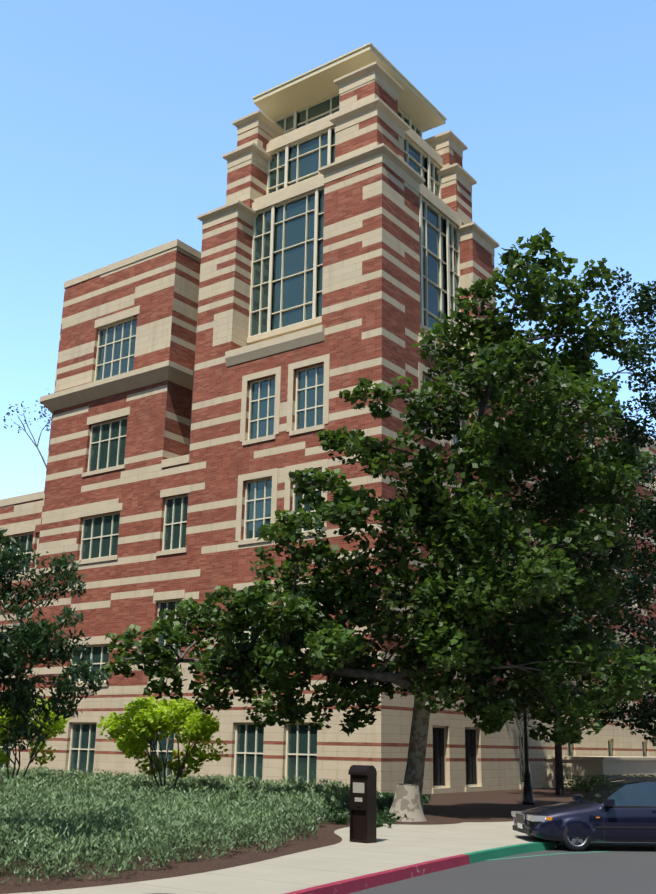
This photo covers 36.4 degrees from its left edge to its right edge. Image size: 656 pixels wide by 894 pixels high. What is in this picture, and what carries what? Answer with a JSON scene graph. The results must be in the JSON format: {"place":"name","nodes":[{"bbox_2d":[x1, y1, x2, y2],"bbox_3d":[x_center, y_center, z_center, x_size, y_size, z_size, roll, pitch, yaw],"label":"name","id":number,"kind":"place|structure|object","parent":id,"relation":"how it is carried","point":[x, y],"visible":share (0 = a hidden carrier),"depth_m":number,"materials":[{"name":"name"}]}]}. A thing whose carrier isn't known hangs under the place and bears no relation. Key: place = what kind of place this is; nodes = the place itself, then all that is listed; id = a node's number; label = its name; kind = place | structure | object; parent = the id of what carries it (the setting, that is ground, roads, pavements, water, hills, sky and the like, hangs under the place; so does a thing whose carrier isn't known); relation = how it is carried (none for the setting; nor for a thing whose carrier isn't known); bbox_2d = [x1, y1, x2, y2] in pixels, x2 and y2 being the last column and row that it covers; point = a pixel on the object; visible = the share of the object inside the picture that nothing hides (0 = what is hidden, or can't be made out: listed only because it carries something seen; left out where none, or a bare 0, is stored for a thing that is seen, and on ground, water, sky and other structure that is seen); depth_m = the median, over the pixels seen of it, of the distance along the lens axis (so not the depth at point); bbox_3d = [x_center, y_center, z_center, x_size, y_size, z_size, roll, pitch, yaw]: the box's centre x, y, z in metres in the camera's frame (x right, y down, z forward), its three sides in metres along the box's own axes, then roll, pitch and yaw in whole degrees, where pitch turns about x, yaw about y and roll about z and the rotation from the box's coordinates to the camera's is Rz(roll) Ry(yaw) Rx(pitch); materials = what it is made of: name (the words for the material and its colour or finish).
{"place":"outdoors","nodes":[
{"label":"outdoors","id":0,"kind":"place"},
{"bbox_2d":[3,389,51,467],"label":"sparse tree","id":1,"kind":"object","parent":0,"point":[39,412],"depth_m":61.77,"materials":[{"name":"brown plant"}]},
{"bbox_2d":[9,821,546,893],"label":"sidewalk","id":2,"kind":"structure","parent":0,"point":[397,845],"depth_m":16.76,"materials":[{"name":"concrete"}]},
{"bbox_2d":[350,775,376,842],"bbox_3d":[0.717,7.402,20.419,0.460,1.300,0.312,-13,-22,39],"label":"kiosk body","id":3,"kind":"object","parent":2,"relation":"on","point":[363,819],"visible":0.94,"depth_m":20.31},
{"bbox_2d":[353,782,363,801],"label":"kiosk labels","id":4,"kind":"object","parent":3,"relation":"attached to","point":[358,787],"visible":1,"depth_m":20.41,"materials":[{"name":"white paper"}]},
{"bbox_2d":[348,765,376,774],"bbox_3d":[0.717,6.684,20.620,0.480,0.190,0.350,-13,-22,39],"label":"kiosk hood","id":5,"kind":"object","parent":3,"relation":"on","point":[362,769],"visible":1,"depth_m":20.50,"materials":[{"name":"brown metal"}]},
{"bbox_2d":[0,788,589,893],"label":"soil","id":6,"kind":"structure","parent":0,"point":[490,806],"depth_m":18.64,"materials":[{"name":"brown soil"}]},
{"bbox_2d":[0,528,112,752],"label":"tree","id":7,"kind":"object","parent":6,"relation":"on","point":[23,641],"depth_m":16.57,"materials":[{"name":"green plant"}]},
{"bbox_2d":[0,765,349,883],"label":"shrub bed","id":8,"kind":"object","parent":6,"relation":"on","point":[35,804],"visible":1,"depth_m":20.00,"materials":[{"name":"green plant"}]},
{"bbox_2d":[0,695,68,783],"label":"shrub","id":9,"kind":"object","parent":8,"relation":"attached to","point":[59,726],"depth_m":36.54,"materials":[{"name":"green plant"}]},
{"bbox_2d":[96,694,227,792],"bbox_3d":[-5.302,9.816,32.434,4.431,3.514,4.187,-11,-20,35],"label":"shrub","id":10,"kind":"object","parent":8,"relation":"attached to","point":[148,715],"depth_m":31.82,"materials":[{"name":"green plant"}]},
{"bbox_2d":[189,370,476,785],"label":"wall","id":11,"kind":"structure","parent":6,"relation":"on","point":[439,752],"depth_m":45.13,"materials":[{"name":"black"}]},
{"bbox_2d":[309,791,430,827],"bbox_3d":[1.523,11.193,31.070,2.927,0.388,14.945,-2,-17,8],"label":"shrub","id":12,"kind":"object","parent":6,"relation":"on","point":[341,816],"visible":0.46,"depth_m":26.42,"materials":[{"name":"green plant"}]},
{"bbox_2d":[99,227,655,804],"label":"sycamore","id":13,"kind":"object","parent":6,"relation":"on","point":[487,585],"depth_m":28.84,"materials":[{"name":"green plant"}]},
{"bbox_2d":[388,784,426,821],"bbox_3d":[2.086,9.520,26.599,1.198,0.999,1.198,-11,-20,35],"label":"tree trunk base","id":14,"kind":"object","parent":6,"relation":"on","point":[407,801],"visible":0.77,"depth_m":26.30,"materials":[{"name":"beige plant"}]},
{"bbox_2d":[384,817,462,824],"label":"tree pit soil","id":15,"kind":"structure","parent":6,"relation":"on","point":[430,821],"depth_m":25.93,"materials":[{"name":"brown soil"}]},
{"bbox_2d":[496,680,543,798],"bbox_3d":[8.022,11.664,39.915,2.193,4.608,2.288,-11,-20,35],"label":"tree","id":16,"kind":"object","parent":6,"relation":"on","point":[522,749],"depth_m":39.62,"materials":[{"name":"brown plant"}]},
{"bbox_2d":[522,651,534,804],"bbox_3d":[7.125,9.936,35.975,0.480,5.600,0.468,-11,-20,35],"label":"lamp post","id":17,"kind":"object","parent":6,"relation":"on","point":[528,794],"visible":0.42,"depth_m":35.36,"materials":[{"name":"black metal"}]},
{"bbox_2d":[486,266,655,794],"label":"tree","id":18,"kind":"object","parent":6,"relation":"on","point":[643,516],"depth_m":43.93,"materials":[{"name":"green plant"}]},
{"bbox_2d":[564,774,655,791],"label":"hedge","id":19,"kind":"object","parent":6,"relation":"on","point":[584,785],"visible":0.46,"depth_m":47.12,"materials":[{"name":"green plant"}]},
{"bbox_2d":[0,0,655,499],"label":"sky","id":20,"kind":"structure","parent":0,"point":[117,117],"materials":[{"name":"blue"}]},
{"bbox_2d":[336,834,655,893],"bbox_3d":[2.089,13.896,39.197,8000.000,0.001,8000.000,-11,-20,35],"label":"road","id":21,"kind":"structure","parent":0,"point":[613,870],"depth_m":16.62,"materials":[{"name":"grey asphalt"}]},
{"bbox_2d":[0,79,655,793],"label":"building walls","id":22,"kind":"structure","parent":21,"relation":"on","point":[194,315],"depth_m":49.77,"materials":[{"name":"brick"}]},
{"bbox_2d":[0,61,655,793],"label":"stone trim","id":23,"kind":"structure","parent":22,"relation":"attached to","point":[176,373],"depth_m":52.11,"materials":[{"name":"beige stone"}]},
{"bbox_2d":[0,93,655,787],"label":"window frames","id":24,"kind":"structure","parent":22,"relation":"attached to","point":[330,145],"depth_m":51.86,"materials":[{"name":"beige metal"}]},
{"bbox_2d":[0,95,655,784],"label":"window glass","id":25,"kind":"object","parent":24,"relation":"in","point":[294,259],"visible":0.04,"depth_m":51.49,"materials":[{"name":"teal glass"}]},
{"bbox_2d":[252,42,446,132],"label":"tower roof","id":26,"kind":"structure","parent":22,"relation":"on","point":[419,109],"depth_m":55.55,"materials":[{"name":"beige paint"}]},
{"bbox_2d":[284,854,469,893],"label":"red curb","id":27,"kind":"structure","parent":21,"relation":"on","point":[356,884],"depth_m":15.33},
{"bbox_2d":[465,840,556,863],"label":"green curb","id":28,"kind":"structure","parent":21,"relation":"on","point":[489,854],"depth_m":19.68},
{"bbox_2d":[485,849,650,860],"bbox_3d":[7.153,8.606,21.289,11.284,0.001,0.590,11,-19,-29],"label":"green line","id":29,"kind":"object","parent":21,"relation":"on","point":[565,853],"visible":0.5,"depth_m":20.17,"materials":[{"name":"green paint"}]},
{"bbox_2d":[514,779,655,841],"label":"car","id":30,"kind":"object","parent":21,"relation":"on","point":[578,819],"depth_m":20.89,"materials":[{"name":"blue metal"}]},
{"bbox_2d":[516,813,524,823],"bbox_3d":[4.155,8.024,21.537,0.025,0.195,0.640,2,-17,-5],"label":"car grille","id":31,"kind":"object","parent":30,"relation":"attached to","point":[521,819],"visible":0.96,"depth_m":21.40,"materials":[{"name":"white"}]},
{"bbox_2d":[511,811,545,821],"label":"car lights","id":32,"kind":"object","parent":30,"relation":"attached to","point":[530,817],"visible":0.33,"depth_m":20.91},
{"bbox_2d":[556,826,590,851],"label":"car tires","id":33,"kind":"object","parent":30,"relation":"attached to","point":[567,843],"visible":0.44,"depth_m":20.68,"materials":[{"name":"black rubber"}]},
{"bbox_2d":[567,836,586,845],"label":"car rims","id":34,"kind":"object","parent":33,"relation":"in","point":[579,843],"visible":0.29,"depth_m":20.71,"materials":[{"name":"silver metal"}]},
{"bbox_2d":[512,776,655,840],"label":"car trim","id":35,"kind":"structure","parent":30,"relation":"attached to","point":[523,830],"depth_m":21.25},
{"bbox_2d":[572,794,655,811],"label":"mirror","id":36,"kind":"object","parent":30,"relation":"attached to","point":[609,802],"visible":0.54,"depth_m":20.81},
{"bbox_2d":[546,756,655,788],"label":"wall","id":37,"kind":"structure","parent":21,"relation":"on","point":[607,766],"depth_m":51.14,"materials":[{"name":"concrete"}]}
]}

